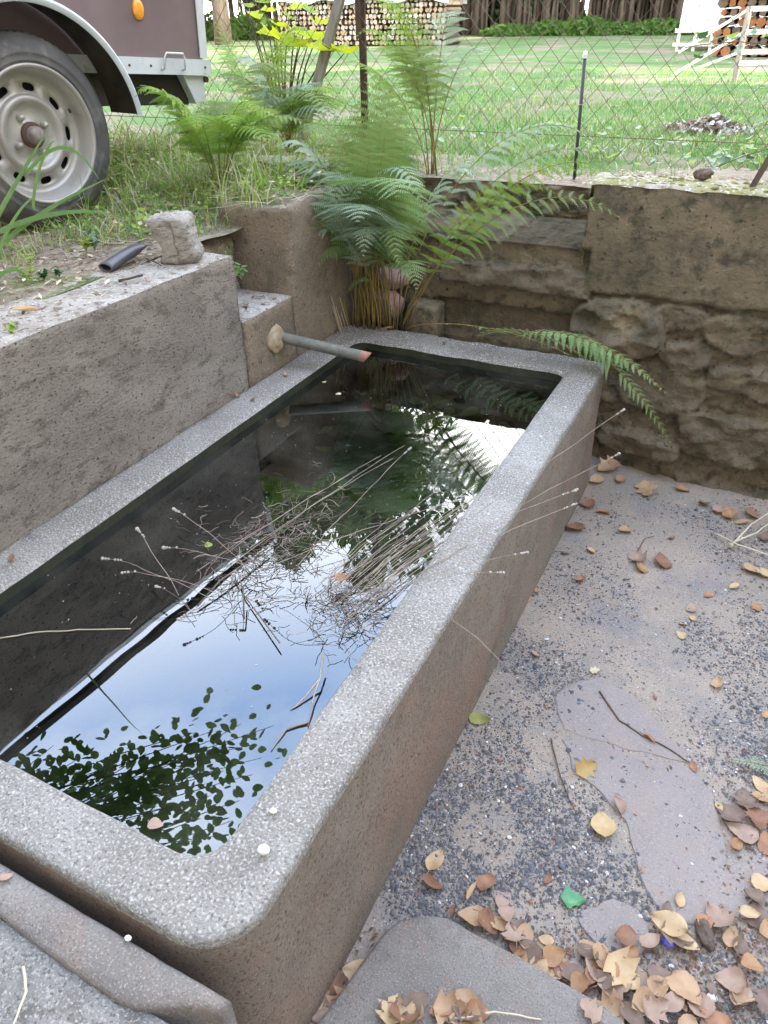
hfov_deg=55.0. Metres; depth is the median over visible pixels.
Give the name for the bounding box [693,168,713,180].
wood lump
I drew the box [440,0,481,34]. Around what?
thin trunk tree
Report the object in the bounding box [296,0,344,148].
leaning stake
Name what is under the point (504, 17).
thin trunk tree
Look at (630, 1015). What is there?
fallen leaf
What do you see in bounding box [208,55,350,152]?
fern
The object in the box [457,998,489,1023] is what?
fallen leaf
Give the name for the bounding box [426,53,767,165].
broad leaf weeds
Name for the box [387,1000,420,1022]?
fallen leaf
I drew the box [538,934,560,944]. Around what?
fallen leaf
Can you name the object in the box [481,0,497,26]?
bush
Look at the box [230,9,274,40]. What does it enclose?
bush
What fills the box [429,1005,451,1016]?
fallen leaf
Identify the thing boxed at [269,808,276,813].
pebble
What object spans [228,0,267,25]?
thin trunk tree
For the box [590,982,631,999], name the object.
fallen leaf
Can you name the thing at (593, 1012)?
fallen leaf
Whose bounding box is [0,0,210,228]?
trailer
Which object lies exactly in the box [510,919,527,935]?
fallen leaf
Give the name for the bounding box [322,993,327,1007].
fallen leaf
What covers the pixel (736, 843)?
fallen leaf
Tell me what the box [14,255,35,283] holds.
weed
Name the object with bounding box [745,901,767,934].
fallen leaf
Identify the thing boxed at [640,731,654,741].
fallen leaf
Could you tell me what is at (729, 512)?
fallen leaf
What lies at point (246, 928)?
stone trough
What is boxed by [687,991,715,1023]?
fallen leaf
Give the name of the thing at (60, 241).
bank grass
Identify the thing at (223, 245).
soil bank
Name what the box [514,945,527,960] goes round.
fallen leaf
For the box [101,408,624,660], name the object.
dead lavender
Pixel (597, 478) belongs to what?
fallen leaf
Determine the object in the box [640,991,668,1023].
fallen leaf
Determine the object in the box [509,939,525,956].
fallen leaf
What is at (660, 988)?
fallen leaf
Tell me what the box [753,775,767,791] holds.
fallen leaf
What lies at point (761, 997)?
fallen leaf
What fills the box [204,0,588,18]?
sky
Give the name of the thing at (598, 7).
thin trunk tree
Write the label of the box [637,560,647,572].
fallen leaf
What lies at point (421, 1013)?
fallen leaf
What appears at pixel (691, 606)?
fallen leaf
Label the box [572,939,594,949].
fallen leaf
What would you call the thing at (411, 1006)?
fallen leaf
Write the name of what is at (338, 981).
fallen leaf
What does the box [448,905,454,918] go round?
fallen leaf
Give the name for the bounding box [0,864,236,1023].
step block
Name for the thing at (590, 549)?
fallen leaf
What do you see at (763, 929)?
fallen leaf
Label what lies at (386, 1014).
fallen leaf
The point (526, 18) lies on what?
thin trunk tree
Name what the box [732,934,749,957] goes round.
fallen leaf
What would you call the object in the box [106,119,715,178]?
grass
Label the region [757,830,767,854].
fallen leaf
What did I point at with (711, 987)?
fallen leaf
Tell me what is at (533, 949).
fallen leaf
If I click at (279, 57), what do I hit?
fern
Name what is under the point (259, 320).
spout block
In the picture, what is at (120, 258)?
crushed tube
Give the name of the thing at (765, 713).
fallen leaf
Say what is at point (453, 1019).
fallen leaf
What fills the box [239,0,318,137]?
young shrub
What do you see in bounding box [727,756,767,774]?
cut fern leaf
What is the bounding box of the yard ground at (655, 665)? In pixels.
[340,456,767,1023]
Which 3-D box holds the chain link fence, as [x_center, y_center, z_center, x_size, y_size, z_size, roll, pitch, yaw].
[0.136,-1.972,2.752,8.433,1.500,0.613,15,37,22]
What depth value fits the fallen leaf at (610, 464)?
2.98 m
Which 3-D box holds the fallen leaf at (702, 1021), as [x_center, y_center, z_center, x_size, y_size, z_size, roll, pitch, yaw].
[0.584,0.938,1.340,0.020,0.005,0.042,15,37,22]
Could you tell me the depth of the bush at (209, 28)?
25.05 m
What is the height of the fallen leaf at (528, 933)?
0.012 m
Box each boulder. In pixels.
[366,288,404,323]
[376,265,409,289]
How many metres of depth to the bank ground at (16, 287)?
2.39 m
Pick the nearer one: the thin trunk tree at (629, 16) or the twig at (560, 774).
the twig at (560, 774)
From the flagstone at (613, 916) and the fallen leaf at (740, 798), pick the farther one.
the fallen leaf at (740, 798)
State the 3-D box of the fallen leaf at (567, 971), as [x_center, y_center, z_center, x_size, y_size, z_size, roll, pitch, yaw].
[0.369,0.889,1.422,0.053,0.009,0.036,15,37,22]
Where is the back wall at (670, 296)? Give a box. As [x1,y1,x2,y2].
[256,152,767,499]
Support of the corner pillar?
on the bank ground at (16, 287)
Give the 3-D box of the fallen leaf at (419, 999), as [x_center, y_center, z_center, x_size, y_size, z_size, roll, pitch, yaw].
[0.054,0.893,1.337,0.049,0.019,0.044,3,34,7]
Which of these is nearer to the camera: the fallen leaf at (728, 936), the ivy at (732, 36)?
the fallen leaf at (728, 936)
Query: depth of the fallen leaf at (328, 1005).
1.38 m
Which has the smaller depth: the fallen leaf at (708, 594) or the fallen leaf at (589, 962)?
the fallen leaf at (589, 962)
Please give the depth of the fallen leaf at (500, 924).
1.50 m
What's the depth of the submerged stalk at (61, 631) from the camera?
1.58 m
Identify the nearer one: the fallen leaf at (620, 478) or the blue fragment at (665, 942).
the blue fragment at (665, 942)
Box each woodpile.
[272,0,466,45]
[710,0,767,56]
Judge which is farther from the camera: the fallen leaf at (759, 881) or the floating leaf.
the fallen leaf at (759, 881)
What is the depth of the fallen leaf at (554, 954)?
1.45 m
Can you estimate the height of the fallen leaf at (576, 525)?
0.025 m
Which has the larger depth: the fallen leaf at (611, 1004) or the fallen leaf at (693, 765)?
the fallen leaf at (693, 765)
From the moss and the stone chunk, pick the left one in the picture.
the stone chunk
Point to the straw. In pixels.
(276, 198)
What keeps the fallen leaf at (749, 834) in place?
on the yard ground at (655, 665)
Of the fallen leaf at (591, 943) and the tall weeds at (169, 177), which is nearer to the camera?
the fallen leaf at (591, 943)
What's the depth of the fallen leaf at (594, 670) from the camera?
2.09 m
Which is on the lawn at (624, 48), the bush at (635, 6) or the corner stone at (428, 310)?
the bush at (635, 6)
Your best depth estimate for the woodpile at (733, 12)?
10.78 m
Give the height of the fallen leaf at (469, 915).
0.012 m
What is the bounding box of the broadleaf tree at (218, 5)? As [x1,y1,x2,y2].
[211,0,231,44]
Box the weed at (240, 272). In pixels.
[233,261,247,279]
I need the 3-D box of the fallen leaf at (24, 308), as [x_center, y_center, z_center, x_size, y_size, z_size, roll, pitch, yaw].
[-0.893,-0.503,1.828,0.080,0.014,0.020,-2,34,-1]
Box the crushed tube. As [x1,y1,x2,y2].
[98,243,146,271]
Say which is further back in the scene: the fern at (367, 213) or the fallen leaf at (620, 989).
the fern at (367, 213)
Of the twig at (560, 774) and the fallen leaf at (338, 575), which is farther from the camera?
the twig at (560, 774)
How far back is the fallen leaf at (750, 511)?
2.71 m
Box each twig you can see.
[13,966,27,1023]
[118,274,142,281]
[271,652,323,750]
[550,738,576,813]
[599,691,689,762]
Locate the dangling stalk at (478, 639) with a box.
[450,618,506,667]
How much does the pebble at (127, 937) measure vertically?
0.006 m
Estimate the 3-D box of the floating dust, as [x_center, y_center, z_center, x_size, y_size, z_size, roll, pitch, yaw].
[-0.186,-0.047,2.025,0.793,0.001,1.969,15,37,22]
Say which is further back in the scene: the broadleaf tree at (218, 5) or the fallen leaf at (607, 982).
the broadleaf tree at (218, 5)
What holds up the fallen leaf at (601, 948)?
on the fallen leaf at (627, 968)
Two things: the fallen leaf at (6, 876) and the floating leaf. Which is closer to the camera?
the fallen leaf at (6, 876)
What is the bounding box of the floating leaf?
[147,817,162,828]
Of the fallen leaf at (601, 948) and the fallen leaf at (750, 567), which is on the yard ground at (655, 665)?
the fallen leaf at (750, 567)
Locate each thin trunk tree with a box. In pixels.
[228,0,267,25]
[253,0,284,19]
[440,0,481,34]
[462,0,523,35]
[509,0,568,25]
[532,0,596,23]
[567,0,627,23]
[604,0,655,22]
[627,0,677,19]
[653,0,683,18]
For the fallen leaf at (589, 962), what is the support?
on the fallen leaf at (601, 948)
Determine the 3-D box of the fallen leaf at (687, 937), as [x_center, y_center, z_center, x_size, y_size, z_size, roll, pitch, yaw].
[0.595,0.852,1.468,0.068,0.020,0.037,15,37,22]
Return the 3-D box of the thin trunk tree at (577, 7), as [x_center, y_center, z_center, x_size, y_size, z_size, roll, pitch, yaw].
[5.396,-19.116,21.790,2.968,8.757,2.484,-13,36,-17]
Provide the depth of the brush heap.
4.20 m
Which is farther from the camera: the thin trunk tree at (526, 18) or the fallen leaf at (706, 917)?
the thin trunk tree at (526, 18)
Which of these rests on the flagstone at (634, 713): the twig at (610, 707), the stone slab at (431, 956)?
the twig at (610, 707)
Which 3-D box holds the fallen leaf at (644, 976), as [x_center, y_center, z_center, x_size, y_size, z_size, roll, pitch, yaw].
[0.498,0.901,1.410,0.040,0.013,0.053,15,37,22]
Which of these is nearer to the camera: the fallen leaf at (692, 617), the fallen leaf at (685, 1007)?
the fallen leaf at (685, 1007)
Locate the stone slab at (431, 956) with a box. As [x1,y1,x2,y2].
[317,916,623,1023]
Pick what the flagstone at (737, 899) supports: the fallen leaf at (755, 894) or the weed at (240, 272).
the fallen leaf at (755, 894)
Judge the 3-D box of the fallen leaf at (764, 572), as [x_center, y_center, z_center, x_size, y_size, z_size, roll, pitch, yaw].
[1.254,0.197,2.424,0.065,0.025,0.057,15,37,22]
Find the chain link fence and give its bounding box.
[102,0,767,186]
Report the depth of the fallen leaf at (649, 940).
1.47 m
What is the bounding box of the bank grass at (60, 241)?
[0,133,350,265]
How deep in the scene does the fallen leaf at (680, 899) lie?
1.55 m
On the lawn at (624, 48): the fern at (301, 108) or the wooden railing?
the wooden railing
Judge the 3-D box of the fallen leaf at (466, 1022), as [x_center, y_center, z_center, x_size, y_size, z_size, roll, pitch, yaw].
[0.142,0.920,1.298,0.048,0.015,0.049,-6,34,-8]
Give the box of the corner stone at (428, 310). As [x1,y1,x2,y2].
[407,297,443,336]
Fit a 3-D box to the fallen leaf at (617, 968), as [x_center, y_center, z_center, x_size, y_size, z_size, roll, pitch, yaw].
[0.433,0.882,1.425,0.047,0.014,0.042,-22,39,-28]
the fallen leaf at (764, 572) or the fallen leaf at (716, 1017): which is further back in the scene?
the fallen leaf at (764, 572)
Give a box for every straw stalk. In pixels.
[455,1011,541,1019]
[714,513,767,554]
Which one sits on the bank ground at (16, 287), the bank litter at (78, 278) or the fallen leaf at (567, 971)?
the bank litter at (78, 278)
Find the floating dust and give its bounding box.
[10,395,511,831]
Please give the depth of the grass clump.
2.21 m
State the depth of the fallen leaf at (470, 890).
1.57 m
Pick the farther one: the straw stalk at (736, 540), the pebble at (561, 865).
the straw stalk at (736, 540)
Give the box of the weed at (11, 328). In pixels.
[6,321,15,332]
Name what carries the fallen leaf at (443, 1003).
on the stone slab at (431, 956)
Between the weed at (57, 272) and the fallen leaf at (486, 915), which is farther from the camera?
the weed at (57, 272)
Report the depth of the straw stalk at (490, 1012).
1.32 m
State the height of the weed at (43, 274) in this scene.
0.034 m
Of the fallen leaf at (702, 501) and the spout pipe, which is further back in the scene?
the fallen leaf at (702, 501)
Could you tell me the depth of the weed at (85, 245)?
2.35 m
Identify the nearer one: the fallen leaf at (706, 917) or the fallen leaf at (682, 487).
the fallen leaf at (706, 917)
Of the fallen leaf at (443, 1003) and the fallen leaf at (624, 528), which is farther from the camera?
the fallen leaf at (624, 528)
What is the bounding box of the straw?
[9,165,330,245]
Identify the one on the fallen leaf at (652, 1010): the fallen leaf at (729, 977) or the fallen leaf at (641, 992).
the fallen leaf at (641, 992)
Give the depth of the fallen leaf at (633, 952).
1.46 m
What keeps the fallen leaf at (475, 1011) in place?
on the stone slab at (431, 956)
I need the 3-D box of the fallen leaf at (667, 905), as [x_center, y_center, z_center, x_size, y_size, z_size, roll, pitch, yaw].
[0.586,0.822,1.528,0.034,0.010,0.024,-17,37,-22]
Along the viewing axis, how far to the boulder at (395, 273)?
2.97 m
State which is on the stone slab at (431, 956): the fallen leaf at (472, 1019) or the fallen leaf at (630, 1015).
the fallen leaf at (472, 1019)
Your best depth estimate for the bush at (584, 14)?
26.22 m
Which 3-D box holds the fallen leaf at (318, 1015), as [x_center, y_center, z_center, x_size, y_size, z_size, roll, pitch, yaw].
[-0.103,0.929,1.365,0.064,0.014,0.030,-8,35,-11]
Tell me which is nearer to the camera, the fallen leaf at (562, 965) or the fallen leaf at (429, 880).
the fallen leaf at (562, 965)
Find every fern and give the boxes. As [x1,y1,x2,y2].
[135,85,308,193]
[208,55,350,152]
[214,19,309,151]
[272,70,673,447]
[333,0,489,175]
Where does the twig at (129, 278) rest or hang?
on the retaining wall at (115, 379)
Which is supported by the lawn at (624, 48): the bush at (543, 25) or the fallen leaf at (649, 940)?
the bush at (543, 25)
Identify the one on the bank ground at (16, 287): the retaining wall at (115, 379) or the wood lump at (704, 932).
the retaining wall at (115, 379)
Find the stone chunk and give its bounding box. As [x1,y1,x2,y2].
[146,210,203,264]
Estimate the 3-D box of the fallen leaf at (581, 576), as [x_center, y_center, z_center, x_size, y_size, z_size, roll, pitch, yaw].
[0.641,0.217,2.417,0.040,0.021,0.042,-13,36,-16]
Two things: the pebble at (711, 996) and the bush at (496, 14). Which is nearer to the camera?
the pebble at (711, 996)
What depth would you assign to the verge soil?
3.20 m
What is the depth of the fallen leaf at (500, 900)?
1.55 m
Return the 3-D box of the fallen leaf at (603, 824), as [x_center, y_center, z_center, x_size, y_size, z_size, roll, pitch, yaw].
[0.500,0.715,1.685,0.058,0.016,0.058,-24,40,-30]
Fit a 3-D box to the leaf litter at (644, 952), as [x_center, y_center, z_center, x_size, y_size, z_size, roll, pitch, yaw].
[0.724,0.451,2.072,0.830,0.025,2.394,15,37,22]
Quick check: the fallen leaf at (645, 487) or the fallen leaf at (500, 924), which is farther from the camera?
the fallen leaf at (645, 487)
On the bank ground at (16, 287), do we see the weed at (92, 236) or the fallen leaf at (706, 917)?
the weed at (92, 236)
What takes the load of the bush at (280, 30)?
on the lawn at (624, 48)
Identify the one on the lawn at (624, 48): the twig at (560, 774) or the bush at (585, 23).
the bush at (585, 23)
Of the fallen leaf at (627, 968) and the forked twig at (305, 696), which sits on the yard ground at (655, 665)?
the fallen leaf at (627, 968)
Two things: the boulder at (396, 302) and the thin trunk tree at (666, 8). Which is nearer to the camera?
the boulder at (396, 302)
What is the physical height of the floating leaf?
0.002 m
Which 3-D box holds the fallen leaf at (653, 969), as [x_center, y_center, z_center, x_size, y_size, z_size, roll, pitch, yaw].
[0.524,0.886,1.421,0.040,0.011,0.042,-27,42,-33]
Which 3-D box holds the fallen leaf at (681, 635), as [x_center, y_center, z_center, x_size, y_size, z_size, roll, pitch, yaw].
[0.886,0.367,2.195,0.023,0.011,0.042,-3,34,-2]
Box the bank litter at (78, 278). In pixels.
[0,165,247,332]
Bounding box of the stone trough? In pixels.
[0,324,604,1023]
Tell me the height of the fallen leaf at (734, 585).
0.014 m
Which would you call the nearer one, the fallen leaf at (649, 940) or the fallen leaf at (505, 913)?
the fallen leaf at (649, 940)
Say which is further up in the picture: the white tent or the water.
the white tent
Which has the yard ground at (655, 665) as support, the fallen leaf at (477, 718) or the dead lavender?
the fallen leaf at (477, 718)
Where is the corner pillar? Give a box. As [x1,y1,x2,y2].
[218,174,362,358]
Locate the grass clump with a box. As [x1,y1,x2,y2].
[0,128,110,279]
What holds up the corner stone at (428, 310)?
attached to the back wall at (670, 296)
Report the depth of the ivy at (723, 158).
2.57 m
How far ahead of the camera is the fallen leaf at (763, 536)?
2.60 m
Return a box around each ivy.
[669,26,767,59]
[711,144,767,170]
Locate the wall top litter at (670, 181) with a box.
[285,153,767,187]
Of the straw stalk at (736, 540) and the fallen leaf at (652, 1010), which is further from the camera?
the straw stalk at (736, 540)
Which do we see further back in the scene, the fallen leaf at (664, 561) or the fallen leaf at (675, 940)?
the fallen leaf at (664, 561)
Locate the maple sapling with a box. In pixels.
[247,1,358,141]
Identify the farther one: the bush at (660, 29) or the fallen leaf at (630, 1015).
the bush at (660, 29)
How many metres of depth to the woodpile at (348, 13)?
17.47 m
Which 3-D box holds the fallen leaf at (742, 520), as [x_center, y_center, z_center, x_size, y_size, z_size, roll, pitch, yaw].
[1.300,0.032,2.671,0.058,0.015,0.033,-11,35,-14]
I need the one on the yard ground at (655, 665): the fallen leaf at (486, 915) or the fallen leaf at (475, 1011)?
the fallen leaf at (486, 915)
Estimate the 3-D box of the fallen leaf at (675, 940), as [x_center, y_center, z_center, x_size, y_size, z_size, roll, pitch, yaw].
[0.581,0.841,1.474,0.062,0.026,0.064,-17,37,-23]
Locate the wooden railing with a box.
[674,6,767,82]
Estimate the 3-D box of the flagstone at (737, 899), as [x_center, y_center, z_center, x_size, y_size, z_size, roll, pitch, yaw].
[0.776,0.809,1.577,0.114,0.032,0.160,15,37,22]
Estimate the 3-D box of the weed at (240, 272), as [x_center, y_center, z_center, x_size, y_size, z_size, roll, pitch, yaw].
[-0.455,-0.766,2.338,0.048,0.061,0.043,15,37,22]
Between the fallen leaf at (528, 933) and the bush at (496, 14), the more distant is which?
the bush at (496, 14)
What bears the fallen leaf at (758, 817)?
on the yard ground at (655, 665)
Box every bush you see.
[204,10,233,40]
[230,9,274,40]
[265,15,281,39]
[478,21,535,36]
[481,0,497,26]
[488,0,542,27]
[528,17,563,35]
[530,0,587,20]
[551,14,614,35]
[600,0,650,21]
[607,20,637,35]
[625,16,693,35]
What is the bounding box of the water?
[0,349,558,855]
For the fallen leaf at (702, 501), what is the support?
on the yard ground at (655, 665)
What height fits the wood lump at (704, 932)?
0.030 m
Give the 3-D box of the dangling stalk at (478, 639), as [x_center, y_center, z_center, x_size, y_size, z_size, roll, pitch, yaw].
[0.197,0.279,1.590,0.145,0.138,0.006,5,34,10]
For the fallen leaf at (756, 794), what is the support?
on the yard ground at (655, 665)
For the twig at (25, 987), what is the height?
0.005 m
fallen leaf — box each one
[0,873,12,879]
[8,305,39,310]
[8,552,14,560]
[312,1007,328,1022]
[322,969,342,1007]
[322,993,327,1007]
[325,985,342,1003]
[326,991,334,1008]
[329,572,348,580]
[342,959,364,979]
[375,993,407,1023]
[380,992,397,1016]
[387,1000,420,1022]
[400,1001,416,1023]
[403,992,427,1018]
[415,874,443,888]
[417,1005,424,1023]
[425,849,443,873]
[427,987,467,1023]
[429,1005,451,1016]
[446,1014,456,1023]
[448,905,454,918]
[449,1003,483,1023]
[452,994,486,1023]
[455,982,476,1013]
[455,1003,466,1022]
[457,905,483,925]
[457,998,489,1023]
[459,1016,473,1023]
[464,881,476,903]
[469,712,490,724]
[473,907,497,933]
[476,869,495,890]
[491,915,507,930]
[495,891,508,907]
[497,906,512,920]
[500,920,525,945]
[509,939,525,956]
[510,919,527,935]
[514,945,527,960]
[516,922,533,949]
[518,939,541,963]
[530,952,548,972]
[535,937,555,948]
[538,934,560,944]
[539,945,566,967]
[544,871,554,882]
[547,966,562,978]
[553,961,572,981]
[560,964,584,980]
[563,757,596,779]
[566,522,585,528]
[570,969,588,992]
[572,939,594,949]
[574,574,586,582]
[577,943,602,963]
[579,498,597,508]
[579,997,604,1023]
[582,942,609,968]
[585,957,607,981]
[585,964,595,985]
[587,546,594,552]
[590,474,604,481]
[590,667,600,673]
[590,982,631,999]
[591,810,616,836]
[596,969,613,989]
[597,987,623,1022]
[598,455,620,470]
[598,950,619,976]
[603,946,640,988]
[614,795,626,817]
[615,924,640,946]
[616,475,625,481]
[618,525,631,530]
[620,1001,644,1023]
[624,945,638,957]
[627,549,649,561]
[631,986,658,1011]
[634,480,658,495]
[635,966,649,986]
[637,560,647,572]
[637,933,659,951]
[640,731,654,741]
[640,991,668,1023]
[641,964,671,981]
[647,974,669,996]
[649,910,694,936]
[653,921,695,947]
[655,552,671,569]
[659,991,684,1013]
[663,901,672,910]
[665,970,673,990]
[667,966,701,1005]
[673,484,688,490]
[675,891,684,911]
[676,631,685,638]
[676,933,700,951]
[678,1014,699,1023]
[682,1003,687,1011]
[686,602,696,614]
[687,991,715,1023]
[689,615,697,621]
[690,757,696,771]
[697,910,712,927]
[699,499,710,506]
[700,1009,732,1023]
[700,1017,706,1023]
[704,591,715,596]
[706,901,735,934]
[707,981,717,1002]
[711,676,722,690]
[712,504,725,512]
[713,798,722,810]
[714,965,752,992]
[716,802,746,821]
[722,506,738,519]
[722,926,737,950]
[726,822,763,843]
[726,837,742,851]
[729,582,740,587]
[729,984,754,1004]
[731,787,760,807]
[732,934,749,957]
[732,983,752,1004]
[734,519,752,522]
[734,905,760,917]
[736,952,764,971]
[738,562,761,571]
[743,507,758,518]
[743,803,767,829]
[743,888,767,903]
[745,873,767,891]
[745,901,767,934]
[750,602,761,610]
[752,788,767,803]
[752,985,767,1012]
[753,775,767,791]
[756,567,767,576]
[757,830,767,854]
[758,531,767,542]
[759,918,767,937]
[762,710,767,717]
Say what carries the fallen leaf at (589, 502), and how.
on the yard ground at (655, 665)
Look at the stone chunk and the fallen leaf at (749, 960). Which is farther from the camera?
the stone chunk
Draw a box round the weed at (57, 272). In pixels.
[52,267,63,276]
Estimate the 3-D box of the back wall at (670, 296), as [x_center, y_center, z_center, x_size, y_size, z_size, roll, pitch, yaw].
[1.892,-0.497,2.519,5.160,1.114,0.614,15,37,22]
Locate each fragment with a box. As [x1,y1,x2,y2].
[561,885,585,908]
[661,937,674,947]
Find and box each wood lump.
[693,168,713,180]
[694,918,715,952]
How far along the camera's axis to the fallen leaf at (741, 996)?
1.38 m
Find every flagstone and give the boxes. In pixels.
[554,677,687,761]
[561,739,728,925]
[577,899,648,954]
[719,859,767,919]
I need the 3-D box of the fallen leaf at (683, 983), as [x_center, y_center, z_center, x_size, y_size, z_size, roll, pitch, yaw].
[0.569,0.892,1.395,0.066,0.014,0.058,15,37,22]
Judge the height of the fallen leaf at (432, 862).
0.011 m
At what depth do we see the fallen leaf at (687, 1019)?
1.35 m
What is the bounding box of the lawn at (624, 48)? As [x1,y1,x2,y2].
[102,13,767,188]
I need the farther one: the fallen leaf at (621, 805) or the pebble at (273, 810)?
the fallen leaf at (621, 805)
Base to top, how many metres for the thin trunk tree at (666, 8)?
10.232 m
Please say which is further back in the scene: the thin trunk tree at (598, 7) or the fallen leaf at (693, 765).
the thin trunk tree at (598, 7)
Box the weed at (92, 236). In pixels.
[81,228,99,249]
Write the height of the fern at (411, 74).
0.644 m
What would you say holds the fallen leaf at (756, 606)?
on the yard ground at (655, 665)
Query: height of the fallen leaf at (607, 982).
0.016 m
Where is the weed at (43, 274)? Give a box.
[37,268,47,279]
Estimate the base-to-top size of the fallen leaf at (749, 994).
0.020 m
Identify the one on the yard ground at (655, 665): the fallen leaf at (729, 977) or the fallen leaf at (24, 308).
the fallen leaf at (729, 977)
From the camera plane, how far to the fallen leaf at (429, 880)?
1.58 m
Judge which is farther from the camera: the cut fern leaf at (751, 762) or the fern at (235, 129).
the fern at (235, 129)
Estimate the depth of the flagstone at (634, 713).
1.95 m
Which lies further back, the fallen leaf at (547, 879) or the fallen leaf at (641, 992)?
the fallen leaf at (547, 879)
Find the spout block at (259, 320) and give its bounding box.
[237,288,297,387]
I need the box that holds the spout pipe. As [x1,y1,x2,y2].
[267,324,370,361]
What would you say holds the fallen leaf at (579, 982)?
on the yard ground at (655, 665)
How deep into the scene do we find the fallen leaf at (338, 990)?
1.39 m
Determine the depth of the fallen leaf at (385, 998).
1.35 m
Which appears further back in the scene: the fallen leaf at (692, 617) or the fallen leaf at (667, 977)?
the fallen leaf at (692, 617)
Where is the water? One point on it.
(210, 695)
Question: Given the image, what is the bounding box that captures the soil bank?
[201,235,239,289]
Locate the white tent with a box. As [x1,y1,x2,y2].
[672,0,767,50]
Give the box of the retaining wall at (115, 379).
[0,252,248,591]
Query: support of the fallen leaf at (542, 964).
on the yard ground at (655, 665)
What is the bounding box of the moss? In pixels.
[295,154,767,192]
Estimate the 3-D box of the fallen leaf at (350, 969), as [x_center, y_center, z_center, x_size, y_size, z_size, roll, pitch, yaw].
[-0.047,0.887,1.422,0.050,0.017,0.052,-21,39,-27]
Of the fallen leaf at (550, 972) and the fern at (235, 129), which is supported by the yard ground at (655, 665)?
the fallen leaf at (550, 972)
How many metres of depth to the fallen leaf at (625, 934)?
1.47 m
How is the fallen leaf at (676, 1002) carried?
on the fallen leaf at (652, 1010)
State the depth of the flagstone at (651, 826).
1.70 m
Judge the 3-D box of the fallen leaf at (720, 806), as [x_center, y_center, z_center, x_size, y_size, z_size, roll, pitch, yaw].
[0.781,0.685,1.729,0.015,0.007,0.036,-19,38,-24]
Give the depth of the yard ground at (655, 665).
2.06 m
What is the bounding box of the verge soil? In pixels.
[109,136,767,187]
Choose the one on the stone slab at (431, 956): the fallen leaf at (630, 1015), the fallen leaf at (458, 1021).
the fallen leaf at (458, 1021)
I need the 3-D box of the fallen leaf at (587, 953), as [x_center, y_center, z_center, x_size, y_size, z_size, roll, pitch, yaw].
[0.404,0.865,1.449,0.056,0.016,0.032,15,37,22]
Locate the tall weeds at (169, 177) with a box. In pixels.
[29,115,355,225]
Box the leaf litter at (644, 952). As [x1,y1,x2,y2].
[341,490,767,1023]
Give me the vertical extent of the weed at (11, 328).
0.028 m
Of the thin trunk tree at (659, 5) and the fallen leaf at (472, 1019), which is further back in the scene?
the thin trunk tree at (659, 5)
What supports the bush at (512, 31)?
on the lawn at (624, 48)
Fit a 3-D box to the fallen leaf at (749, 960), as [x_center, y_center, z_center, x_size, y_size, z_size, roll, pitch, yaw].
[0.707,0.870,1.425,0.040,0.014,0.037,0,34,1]
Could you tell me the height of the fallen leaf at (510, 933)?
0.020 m
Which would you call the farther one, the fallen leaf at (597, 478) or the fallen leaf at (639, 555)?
the fallen leaf at (597, 478)
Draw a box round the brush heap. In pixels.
[636,112,766,137]
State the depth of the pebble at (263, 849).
1.11 m
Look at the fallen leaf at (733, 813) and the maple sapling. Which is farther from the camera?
the maple sapling
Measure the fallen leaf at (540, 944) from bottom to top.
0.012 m
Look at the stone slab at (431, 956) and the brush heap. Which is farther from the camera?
the brush heap
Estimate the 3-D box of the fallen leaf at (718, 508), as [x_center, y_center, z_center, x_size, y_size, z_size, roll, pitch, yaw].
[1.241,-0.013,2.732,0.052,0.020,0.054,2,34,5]
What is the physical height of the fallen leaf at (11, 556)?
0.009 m
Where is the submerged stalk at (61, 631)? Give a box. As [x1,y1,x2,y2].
[0,628,130,638]
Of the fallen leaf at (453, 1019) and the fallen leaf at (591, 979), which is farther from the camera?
the fallen leaf at (591, 979)
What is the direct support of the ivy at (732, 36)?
attached to the chain link fence
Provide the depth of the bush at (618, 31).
21.91 m
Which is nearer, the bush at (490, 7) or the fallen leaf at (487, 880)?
the fallen leaf at (487, 880)
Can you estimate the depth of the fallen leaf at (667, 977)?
1.41 m
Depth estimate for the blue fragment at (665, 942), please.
1.46 m
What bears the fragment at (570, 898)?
on the yard ground at (655, 665)
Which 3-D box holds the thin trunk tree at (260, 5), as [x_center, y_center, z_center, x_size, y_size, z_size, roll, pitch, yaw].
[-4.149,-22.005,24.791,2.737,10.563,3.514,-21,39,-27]
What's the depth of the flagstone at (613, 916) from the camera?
1.51 m
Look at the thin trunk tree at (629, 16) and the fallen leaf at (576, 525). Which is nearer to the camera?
the fallen leaf at (576, 525)
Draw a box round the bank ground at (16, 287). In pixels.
[0,151,252,305]
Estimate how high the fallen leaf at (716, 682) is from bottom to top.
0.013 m
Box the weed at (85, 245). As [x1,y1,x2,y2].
[78,237,92,252]
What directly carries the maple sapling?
on the verge soil
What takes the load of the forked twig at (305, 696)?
on the water
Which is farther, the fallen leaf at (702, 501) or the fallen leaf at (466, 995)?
the fallen leaf at (702, 501)
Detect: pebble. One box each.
[124,935,131,940]
[257,844,269,854]
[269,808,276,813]
[558,863,565,868]
[707,992,717,1001]

